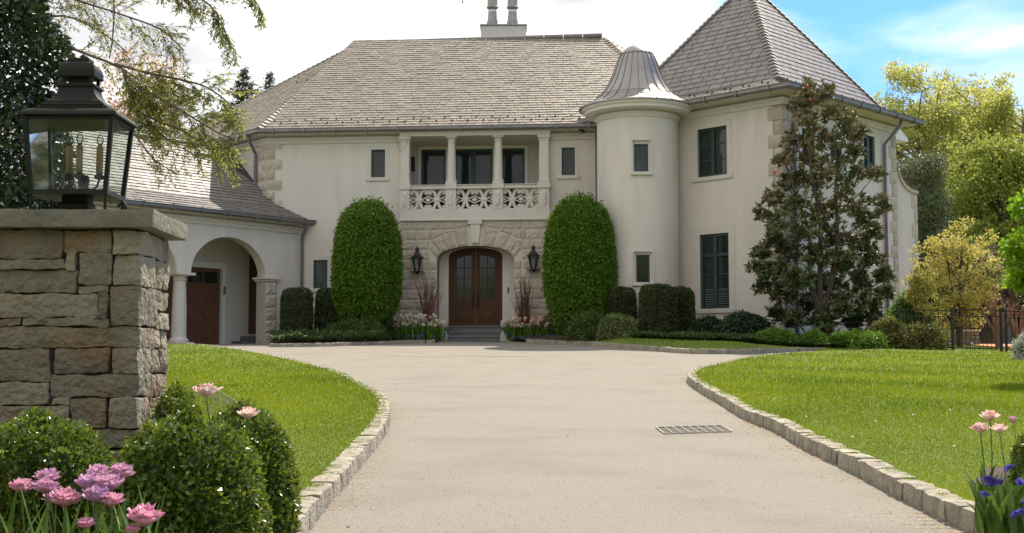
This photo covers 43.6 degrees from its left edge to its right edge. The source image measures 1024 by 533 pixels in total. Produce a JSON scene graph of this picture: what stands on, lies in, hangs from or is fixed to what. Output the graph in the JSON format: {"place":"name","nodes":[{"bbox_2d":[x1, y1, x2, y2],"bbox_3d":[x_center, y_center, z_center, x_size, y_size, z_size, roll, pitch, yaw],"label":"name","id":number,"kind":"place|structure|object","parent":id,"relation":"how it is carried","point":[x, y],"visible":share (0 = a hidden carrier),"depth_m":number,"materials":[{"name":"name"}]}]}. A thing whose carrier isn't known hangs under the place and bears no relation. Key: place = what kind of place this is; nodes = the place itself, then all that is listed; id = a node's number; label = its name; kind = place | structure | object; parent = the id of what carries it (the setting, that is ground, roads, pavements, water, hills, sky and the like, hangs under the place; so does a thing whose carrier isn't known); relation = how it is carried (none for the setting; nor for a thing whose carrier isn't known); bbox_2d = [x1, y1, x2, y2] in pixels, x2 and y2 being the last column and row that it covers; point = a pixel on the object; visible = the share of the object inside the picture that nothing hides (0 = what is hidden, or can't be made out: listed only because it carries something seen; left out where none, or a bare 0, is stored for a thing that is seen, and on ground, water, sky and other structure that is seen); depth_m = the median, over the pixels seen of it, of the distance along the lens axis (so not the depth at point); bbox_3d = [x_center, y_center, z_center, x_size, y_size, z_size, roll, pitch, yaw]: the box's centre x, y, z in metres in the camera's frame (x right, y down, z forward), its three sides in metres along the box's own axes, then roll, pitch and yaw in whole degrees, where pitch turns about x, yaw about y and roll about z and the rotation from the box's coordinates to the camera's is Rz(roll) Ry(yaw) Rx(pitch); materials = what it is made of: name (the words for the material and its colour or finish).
{"place":"outdoors","nodes":[
{"label":"outdoors","id":0,"kind":"place"},
{"bbox_2d":[163,344,376,488],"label":"lawn","id":1,"kind":"structure","parent":0,"point":[305,438],"depth_m":13.22,"materials":[{"name":"green plant"}]},
{"bbox_2d":[271,339,437,343],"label":"flower bed","id":2,"kind":"object","parent":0,"point":[277,342],"visible":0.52,"depth_m":40.68,"materials":[{"name":"brown soil"}]},
{"bbox_2d":[279,287,313,341],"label":"clipped hedge","id":3,"kind":"object","parent":2,"relation":"on","point":[295,311],"visible":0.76,"depth_m":42.28,"materials":[{"name":"green plant"}]},
{"bbox_2d":[269,327,384,341],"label":"ground cover","id":4,"kind":"object","parent":2,"relation":"on","point":[309,335],"visible":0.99,"depth_m":38.94,"materials":[{"name":"green plant"}]},
{"bbox_2d":[313,287,346,340],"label":"clipped hedge","id":5,"kind":"object","parent":2,"relation":"on","point":[325,313],"visible":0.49,"depth_m":42.90,"materials":[{"name":"green plant"}]},
{"bbox_2d":[322,316,390,341],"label":"shrub","id":6,"kind":"object","parent":2,"relation":"on","point":[353,324],"visible":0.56,"depth_m":41.19,"materials":[{"name":"green plant"}]},
{"bbox_2d":[328,196,403,324],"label":"topiary","id":7,"kind":"object","parent":2,"relation":"on","point":[366,261],"visible":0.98,"depth_m":41.80,"materials":[{"name":"green plant"}]},
{"bbox_2d":[352,313,398,340],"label":"shrub","id":8,"kind":"object","parent":2,"relation":"on","point":[392,332],"visible":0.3,"depth_m":42.10,"materials":[{"name":"green plant"}]},
{"bbox_2d":[414,275,443,328],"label":"dogwood stems","id":9,"kind":"object","parent":2,"relation":"on","point":[427,309],"visible":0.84,"depth_m":43.08,"materials":[{"name":"red plant"}]},
{"bbox_2d":[389,322,446,339],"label":"tulip","id":10,"kind":"object","parent":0,"point":[430,336],"depth_m":42.51,"materials":[{"name":"plant"}]},
{"bbox_2d":[1,0,1023,335],"label":"sky","id":11,"kind":"structure","parent":0,"point":[965,37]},
{"bbox_2d":[206,341,967,532],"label":"driveway","id":12,"kind":"structure","parent":0,"point":[443,381],"depth_m":9.03,"materials":[{"name":"beige concrete"}]},
{"bbox_2d":[268,340,434,346],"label":"kerb","id":13,"kind":"structure","parent":12,"relation":"on","point":[346,343],"depth_m":37.95,"materials":[{"name":"stone"}]},
{"bbox_2d":[336,368,956,532],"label":"loose grit","id":14,"kind":"object","parent":12,"relation":"on","point":[629,474],"visible":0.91,"depth_m":7.41,"materials":[{"name":"gravel"}]},
{"bbox_2d":[655,425,731,433],"bbox_3d":[1.578,1.418,11.133,0.616,0.048,0.794,0,-5,0],"label":"drain grate","id":15,"kind":"object","parent":12,"relation":"on","point":[692,429],"visible":0.99,"depth_m":11.15,"materials":[{"name":"metal"}]},
{"bbox_2d":[163,337,1023,505],"bbox_3d":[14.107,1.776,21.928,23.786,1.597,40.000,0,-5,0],"label":"lawn","id":16,"kind":"structure","parent":0,"point":[914,442],"depth_m":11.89,"materials":[{"name":"green plant"}]},
{"bbox_2d":[519,335,871,347],"bbox_3d":[5.810,2.249,38.770,14.288,0.619,8.098,-1,-5,16],"label":"flower bed","id":17,"kind":"object","parent":16,"relation":"on","point":[558,337],"visible":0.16,"depth_m":39.90,"materials":[{"name":"brown soil"}]},
{"bbox_2d":[509,276,533,328],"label":"dogwood stems","id":18,"kind":"object","parent":17,"relation":"on","point":[524,312],"visible":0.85,"depth_m":43.08,"materials":[{"name":"red plant"}]},
{"bbox_2d":[503,324,568,339],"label":"tulip foliage","id":19,"kind":"object","parent":17,"relation":"on","point":[564,330],"visible":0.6,"depth_m":42.50,"materials":[{"name":"green plant"}]},
{"bbox_2d":[535,313,567,334],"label":"shrub","id":20,"kind":"object","parent":17,"relation":"on","point":[549,320],"visible":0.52,"depth_m":42.65,"materials":[{"name":"green plant"}]},
{"bbox_2d":[539,190,618,326],"bbox_3d":[2.117,-0.009,40.123,2.521,4.872,1.866,0,-5,0],"label":"topiary","id":21,"kind":"object","parent":17,"relation":"on","point":[579,262],"visible":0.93,"depth_m":39.57,"materials":[{"name":"green plant"}]},
{"bbox_2d":[565,309,606,342],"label":"shrub","id":22,"kind":"object","parent":17,"relation":"on","point":[582,326],"visible":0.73,"depth_m":38.57,"materials":[{"name":"green plant"}]},
{"bbox_2d":[594,312,640,339],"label":"shrub","id":23,"kind":"object","parent":17,"relation":"on","point":[616,325],"visible":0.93,"depth_m":38.16,"materials":[{"name":"green plant"}]},
{"bbox_2d":[605,286,637,320],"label":"clipped hedge","id":24,"kind":"object","parent":17,"relation":"on","point":[623,300],"visible":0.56,"depth_m":39.41,"materials":[{"name":"green plant"}]},
{"bbox_2d":[638,283,678,337],"bbox_3d":[4.407,1.357,38.617,1.262,1.762,1.029,0,-5,0],"label":"clipped hedge","id":25,"kind":"object","parent":17,"relation":"on","point":[657,307],"visible":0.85,"depth_m":38.25,"materials":[{"name":"green plant"}]},
{"bbox_2d":[669,285,695,331],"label":"clipped hedge","id":26,"kind":"object","parent":17,"relation":"on","point":[686,309],"visible":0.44,"depth_m":39.00,"materials":[{"name":"green plant"}]},
{"bbox_2d":[687,315,721,331],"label":"shrub","id":27,"kind":"object","parent":17,"relation":"on","point":[707,323],"visible":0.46,"depth_m":37.99,"materials":[{"name":"green plant"}]},
{"bbox_2d":[712,309,774,339],"bbox_3d":[6.760,1.748,37.405,2.083,1.076,1.708,0,-5,0],"label":"shrub","id":28,"kind":"object","parent":17,"relation":"on","point":[742,321],"visible":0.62,"depth_m":36.96,"materials":[{"name":"green plant"}]},
{"bbox_2d":[629,330,889,346],"bbox_3d":[5.991,2.039,37.188,10.529,0.706,4.822,-2,-5,24],"label":"ground cover","id":29,"kind":"object","parent":17,"relation":"on","point":[702,335],"visible":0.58,"depth_m":35.14,"materials":[{"name":"green plant"}]},
{"bbox_2d":[753,325,799,345],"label":"shrub","id":30,"kind":"object","parent":17,"relation":"on","point":[783,334],"visible":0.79,"depth_m":34.65,"materials":[{"name":"green plant"}]},
{"bbox_2d":[800,328,829,347],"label":"shrub","id":31,"kind":"object","parent":17,"relation":"on","point":[817,336],"visible":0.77,"depth_m":34.51,"materials":[{"name":"green plant"}]},
{"bbox_2d":[743,76,898,336],"bbox_3d":[8.972,-1.602,37.341,4.788,8.133,2.779,0,-5,0],"label":"magnolia tree","id":32,"kind":"object","parent":17,"relation":"on","point":[819,303],"visible":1,"depth_m":37.08,"materials":[{"name":"green plant"}]},
{"bbox_2d":[827,328,894,348],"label":"shrub","id":33,"kind":"object","parent":17,"relation":"on","point":[857,338],"visible":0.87,"depth_m":34.59,"materials":[{"name":"green plant"}]},
{"bbox_2d":[864,315,908,348],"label":"shrub","id":34,"kind":"object","parent":17,"relation":"on","point":[888,326],"visible":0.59,"depth_m":35.25,"materials":[{"name":"green plant"}]},
{"bbox_2d":[884,287,936,328],"bbox_3d":[12.326,1.537,39.501,1.670,1.823,1.374,0,-5,0],"label":"shrub","id":35,"kind":"object","parent":17,"relation":"on","point":[902,303],"visible":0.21,"depth_m":39.26,"materials":[{"name":"green plant"}]},
{"bbox_2d":[902,260,937,345],"bbox_3d":[12.318,1.130,38.621,1.095,2.591,0.942,0,-5,0],"label":"golden maple","id":36,"kind":"object","parent":17,"relation":"on","point":[919,284],"visible":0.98,"depth_m":38.58,"materials":[{"name":"yellow plant"}]},
{"bbox_2d":[892,320,951,349],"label":"shrub","id":37,"kind":"object","parent":16,"relation":"on","point":[927,336],"visible":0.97,"depth_m":34.79,"materials":[{"name":"green plant"}]},
{"bbox_2d":[897,307,954,349],"bbox_3d":[11.375,1.744,35.164,1.525,1.314,0.085,-3,-5,33],"label":"iron fence","id":38,"kind":"object","parent":16,"relation":"on","point":[951,323],"visible":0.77,"depth_m":34.94,"materials":[{"name":"metal"}]},
{"bbox_2d":[908,216,1005,345],"bbox_3d":[13.854,0.499,39.607,3.161,4.060,2.590,0,-5,0],"label":"golden maple","id":39,"kind":"object","parent":16,"relation":"on","point":[962,299],"visible":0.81,"depth_m":39.34,"materials":[{"name":"yellow plant"}]},
{"bbox_2d":[955,307,1002,351],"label":"iron gate","id":40,"kind":"structure","parent":16,"relation":"on","point":[1000,328],"depth_m":34.51,"materials":[{"name":"black metal"}]},
{"bbox_2d":[969,422,995,504],"bbox_3d":[1.957,0.879,5.316,0.086,0.464,0.137,0,-5,0],"label":"tulip","id":41,"kind":"object","parent":16,"relation":"on","point":[979,427],"visible":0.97,"depth_m":5.34,"materials":[{"name":"pink plant"}]},
{"bbox_2d":[952,247,1023,347],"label":"crape myrtle","id":42,"kind":"object","parent":16,"relation":"on","point":[997,338],"visible":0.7,"depth_m":38.16,"materials":[{"name":"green plant"}]},
{"bbox_2d":[978,409,1000,489],"bbox_3d":[2.030,0.863,5.450,0.116,0.508,0.105,0,-5,0],"label":"tulip","id":43,"kind":"object","parent":16,"relation":"on","point":[989,415],"visible":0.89,"depth_m":5.45,"materials":[{"name":"pink plant"}]},
{"bbox_2d":[965,469,1023,532],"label":"tulip foliage","id":44,"kind":"object","parent":16,"relation":"on","point":[989,517],"visible":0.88,"depth_m":5.18,"materials":[{"name":"green plant"}]},
{"bbox_2d":[979,464,1023,518],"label":"violet flowers","id":45,"kind":"object","parent":44,"relation":"attached to","point":[991,481],"visible":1,"depth_m":5.09,"materials":[{"name":"purple plant"}]},
{"bbox_2d":[973,249,1023,338],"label":"crape myrtle","id":46,"kind":"object","parent":16,"relation":"on","point":[1013,324],"visible":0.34,"depth_m":37.88,"materials":[{"name":"green plant"}]},
{"bbox_2d":[990,423,1023,532],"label":"tulip","id":47,"kind":"object","parent":16,"relation":"on","point":[999,428],"visible":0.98,"depth_m":5.25,"materials":[{"name":"pink plant"}]},
{"bbox_2d":[1004,309,1023,351],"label":"iron fence","id":48,"kind":"object","parent":16,"relation":"on","point":[1005,327],"visible":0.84,"depth_m":34.30,"materials":[{"name":"metal"}]},
{"bbox_2d":[1006,433,1023,485],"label":"boxwood bush","id":49,"kind":"object","parent":16,"relation":"on","point":[1014,455],"visible":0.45,"depth_m":5.55,"materials":[{"name":"green plant"}]},
{"bbox_2d":[1009,332,1023,359],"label":"flowering shrub","id":50,"kind":"object","parent":16,"relation":"on","point":[1018,345],"visible":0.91,"depth_m":25.90,"materials":[{"name":"white plant"}]},
{"bbox_2d":[327,370,963,531],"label":"fallen blossom","id":51,"kind":"object","parent":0,"point":[752,426],"depth_m":9.03,"materials":[{"name":"plant"}]},
{"bbox_2d":[583,338,842,348],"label":"lawn","id":52,"kind":"structure","parent":0,"point":[653,343],"depth_m":34.08,"materials":[{"name":"green plant"}]},
{"bbox_3d":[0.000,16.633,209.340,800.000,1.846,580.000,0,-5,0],"label":"ground","id":53,"kind":"structure","parent":0,"visible":0},
{"bbox_2d":[0,0,77,208],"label":"holly tree","id":54,"kind":"object","parent":53,"relation":"on","point":[34,25],"visible":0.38,"depth_m":7.22,"materials":[{"name":"green plant"}]},
{"bbox_2d":[0,209,187,462],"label":"gate pillar","id":55,"kind":"structure","parent":53,"relation":"on","point":[84,321],"depth_m":4.55,"materials":[{"name":"beige stone"}]},
{"bbox_2d":[17,54,137,208],"bbox_3d":[-1.619,-0.492,4.789,0.361,0.616,0.275,0,-5,0],"label":"post lantern","id":56,"kind":"object","parent":55,"relation":"on","point":[77,102],"visible":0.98,"depth_m":4.75,"materials":[{"name":"brown metal"}]},
{"bbox_2d":[170,385,252,423],"bbox_3d":[-1.015,0.582,4.593,0.090,0.308,0.798,4,-6,-40],"label":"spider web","id":57,"kind":"object","parent":55,"relation":"attached to","point":[229,398],"visible":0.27,"depth_m":4.79},
{"bbox_2d":[98,42,188,137],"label":"budding tree","id":58,"kind":"object","parent":53,"relation":"on","point":[112,105],"visible":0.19,"depth_m":56.48,"materials":[{"name":"green plant"}]},
{"bbox_2d":[2,0,464,188],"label":"hemlock tree","id":59,"kind":"object","parent":53,"relation":"on","point":[136,106],"visible":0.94,"depth_m":9.58,"materials":[{"name":"green plant"}]},
{"bbox_2d":[227,65,256,108],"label":"spruce tree","id":60,"kind":"object","parent":53,"relation":"on","point":[244,83],"visible":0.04,"depth_m":66.85,"materials":[{"name":"green plant"}]},
{"bbox_2d":[187,343,390,532],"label":"kerb","id":61,"kind":"structure","parent":53,"relation":"on","point":[318,503],"depth_m":7.72,"materials":[{"name":"stone"}]},
{"bbox_2d":[0,0,924,343],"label":"house","id":62,"kind":"structure","parent":53,"relation":"on","point":[668,164],"depth_m":44.10,"materials":[{"name":"paint"}]},
{"bbox_2d":[166,267,219,343],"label":"garage door","id":63,"kind":"structure","parent":62,"relation":"in","point":[202,289],"depth_m":44.15,"materials":[{"name":"brown wood"}]},
{"bbox_2d":[248,253,257,333],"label":"side door","id":64,"kind":"structure","parent":62,"relation":"in","point":[253,273],"depth_m":45.38,"materials":[{"name":"brown wood"}]},
{"bbox_2d":[309,256,331,291],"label":"window","id":65,"kind":"structure","parent":62,"relation":"in","point":[321,264],"depth_m":44.78,"materials":[{"name":"grey glass"}]},
{"bbox_2d":[366,145,388,180],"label":"window","id":66,"kind":"structure","parent":62,"relation":"in","point":[378,168],"depth_m":44.89,"materials":[{"name":"glass"}]},
{"bbox_2d":[421,150,445,208],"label":"balcony door","id":67,"kind":"structure","parent":62,"relation":"in","point":[433,161],"depth_m":46.47,"materials":[{"name":"black paint"}]},
{"bbox_2d":[455,149,492,208],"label":"balcony door","id":68,"kind":"structure","parent":62,"relation":"in","point":[473,166],"depth_m":46.33,"materials":[{"name":"green paint"}]},
{"bbox_2d":[448,248,501,325],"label":"front door","id":69,"kind":"structure","parent":62,"relation":"in","point":[475,274],"depth_m":44.77,"materials":[{"name":"brown wood"}]},
{"bbox_2d":[502,148,524,207],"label":"balcony door","id":70,"kind":"structure","parent":62,"relation":"in","point":[513,160],"depth_m":46.21,"materials":[{"name":"black paint"}]},
{"bbox_2d":[557,144,579,178],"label":"window","id":71,"kind":"structure","parent":62,"relation":"in","point":[568,158],"depth_m":44.29,"materials":[{"name":"grey glass"}]},
{"bbox_2d":[631,139,652,174],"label":"window","id":72,"kind":"structure","parent":62,"relation":"in","point":[641,149],"depth_m":40.37,"materials":[{"name":"grey glass"}]},
{"bbox_2d":[632,251,653,285],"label":"window","id":73,"kind":"structure","parent":62,"relation":"in","point":[643,261],"depth_m":40.10,"materials":[{"name":"glass"}]},
{"bbox_2d":[691,118,732,182],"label":"window","id":74,"kind":"structure","parent":62,"relation":"in","point":[714,144],"depth_m":40.89,"materials":[{"name":"black glass"}]},
{"bbox_2d":[693,224,736,313],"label":"window","id":75,"kind":"structure","parent":62,"relation":"in","point":[718,277],"depth_m":40.57,"materials":[{"name":"green paint"}]},
{"bbox_2d":[861,130,879,179],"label":"window","id":76,"kind":"structure","parent":62,"relation":"in","point":[868,143],"depth_m":43.03,"materials":[{"name":"black glass"}]},
{"bbox_2d":[526,339,826,353],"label":"kerb","id":77,"kind":"structure","parent":53,"relation":"on","point":[688,351],"depth_m":33.22,"materials":[{"name":"stone"}]},
{"bbox_2d":[687,351,976,532],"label":"kerb","id":78,"kind":"structure","parent":53,"relation":"on","point":[946,508],"depth_m":7.93,"materials":[{"name":"stone"}]},
{"bbox_2d":[872,57,971,196],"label":"oak tree","id":79,"kind":"object","parent":53,"relation":"on","point":[938,121],"visible":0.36,"depth_m":59.88,"materials":[{"name":"green plant"}]},
{"bbox_2d":[897,148,961,303],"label":"pine tree","id":80,"kind":"object","parent":53,"relation":"on","point":[931,209],"visible":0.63,"depth_m":51.81,"materials":[{"name":"green plant"}]},
{"bbox_2d":[904,67,1002,227],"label":"oak tree","id":81,"kind":"object","parent":53,"relation":"on","point":[972,110],"visible":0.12,"depth_m":63.22,"materials":[{"name":"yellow plant"}]},
{"bbox_2d":[942,330,979,345],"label":"wall","id":82,"kind":"structure","parent":53,"relation":"on","point":[964,337],"depth_m":40.96,"materials":[{"name":"stone"}]},
{"bbox_2d":[924,213,1003,339],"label":"maple tree","id":83,"kind":"object","parent":53,"relation":"on","point":[970,233],"visible":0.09,"depth_m":51.83,"materials":[{"name":"green plant"}]},
{"bbox_2d":[932,128,1023,343],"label":"maple tree","id":84,"kind":"object","parent":53,"relation":"on","point":[990,186],"visible":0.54,"depth_m":53.65,"materials":[{"name":"green plant"}]},
{"bbox_2d":[948,238,1014,343],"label":"tree","id":85,"kind":"object","parent":53,"relation":"on","point":[983,336],"visible":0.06,"depth_m":48.88,"materials":[{"name":"green plant"}]},
{"bbox_2d":[940,72,1022,342],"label":"oak tree","id":86,"kind":"object","parent":53,"relation":"on","point":[973,85],"visible":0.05,"depth_m":66.53,"materials":[{"name":"green plant"}]},
{"bbox_2d":[952,70,1023,204],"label":"oak tree","id":87,"kind":"object","parent":53,"relation":"on","point":[998,108],"visible":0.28,"depth_m":61.06,"materials":[{"name":"green plant"}]},
{"bbox_2d":[956,243,1023,343],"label":"tree","id":88,"kind":"object","parent":53,"relation":"on","point":[1009,296],"visible":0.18,"depth_m":45.81,"materials":[{"name":"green plant"}]},
{"bbox_2d":[997,188,1023,296],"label":"maple tree","id":89,"kind":"object","parent":53,"relation":"on","point":[1014,261],"visible":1,"depth_m":17.16,"materials":[{"name":"green plant"}]},
{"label":"flower bed","id":90,"kind":"structure","parent":0,"visible":0},
{"bbox_2d":[9,478,34,532],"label":"tulip","id":91,"kind":"object","parent":90,"relation":"on","point":[25,484],"visible":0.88,"depth_m":3.01,"materials":[{"name":"pink plant"}]},
{"bbox_2d":[32,476,60,532],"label":"tulip","id":92,"kind":"object","parent":90,"relation":"on","point":[45,485],"visible":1,"depth_m":2.91,"materials":[{"name":"pink plant"}]},
{"bbox_2d":[32,468,61,525],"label":"tulip","id":93,"kind":"object","parent":90,"relation":"on","point":[52,474],"visible":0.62,"depth_m":3.01,"materials":[{"name":"pink plant"}]},
{"bbox_2d":[0,406,116,532],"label":"boxwood bush","id":94,"kind":"object","parent":90,"relation":"on","point":[37,440],"visible":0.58,"depth_m":3.73,"materials":[{"name":"green plant"}]},
{"bbox_2d":[49,486,80,531],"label":"tulip","id":95,"kind":"object","parent":90,"relation":"on","point":[64,497],"visible":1,"depth_m":2.85,"materials":[{"name":"pink plant"}]},
{"bbox_2d":[74,470,101,532],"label":"tulip","id":96,"kind":"object","parent":90,"relation":"on","point":[86,480],"visible":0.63,"depth_m":2.90,"materials":[{"name":"pink plant"}]},
{"bbox_2d":[80,484,109,532],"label":"tulip","id":97,"kind":"object","parent":90,"relation":"on","point":[96,494],"visible":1,"depth_m":2.81,"materials":[{"name":"pink plant"}]},
{"bbox_2d":[94,473,124,532],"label":"tulip","id":98,"kind":"object","parent":90,"relation":"on","point":[111,482],"visible":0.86,"depth_m":2.86,"materials":[{"name":"pink plant"}]},
{"bbox_2d":[100,492,125,532],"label":"tulip","id":99,"kind":"object","parent":90,"relation":"on","point":[111,499],"visible":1,"depth_m":2.81,"materials":[{"name":"pink plant"}]},
{"bbox_2d":[0,480,237,532],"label":"tulip foliage","id":100,"kind":"object","parent":90,"relation":"on","point":[122,520],"visible":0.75,"depth_m":2.91,"materials":[{"name":"green plant"}]},
{"bbox_2d":[107,462,135,510],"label":"tulip","id":101,"kind":"object","parent":90,"relation":"on","point":[122,469],"visible":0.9,"depth_m":2.91,"materials":[{"name":"pink plant"}]},
{"bbox_2d":[126,502,165,532],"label":"tulip","id":102,"kind":"object","parent":90,"relation":"on","point":[145,515],"visible":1,"depth_m":2.70,"materials":[{"name":"pink plant"}]},
{"bbox_2d":[150,380,202,444],"bbox_3d":[-1.237,0.789,4.704,0.242,0.742,0.235,0,-5,0],"label":"boxwood bush","id":103,"kind":"object","parent":90,"relation":"on","point":[177,391],"visible":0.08,"depth_m":4.70,"materials":[{"name":"green plant"}]},
{"bbox_2d":[97,407,276,532],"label":"boxwood bush","id":104,"kind":"object","parent":90,"relation":"on","point":[213,481],"visible":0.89,"depth_m":3.44,"materials":[{"name":"green plant"}]},
{"bbox_2d":[192,382,223,420],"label":"tulip","id":105,"kind":"object","parent":90,"relation":"on","point":[201,388],"visible":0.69,"depth_m":5.16,"materials":[{"name":"pink plant"}]},
{"bbox_2d":[205,397,302,532],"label":"boxwood bush","id":106,"kind":"object","parent":90,"relation":"on","point":[270,441],"visible":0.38,"depth_m":4.00,"materials":[{"name":"green plant"}]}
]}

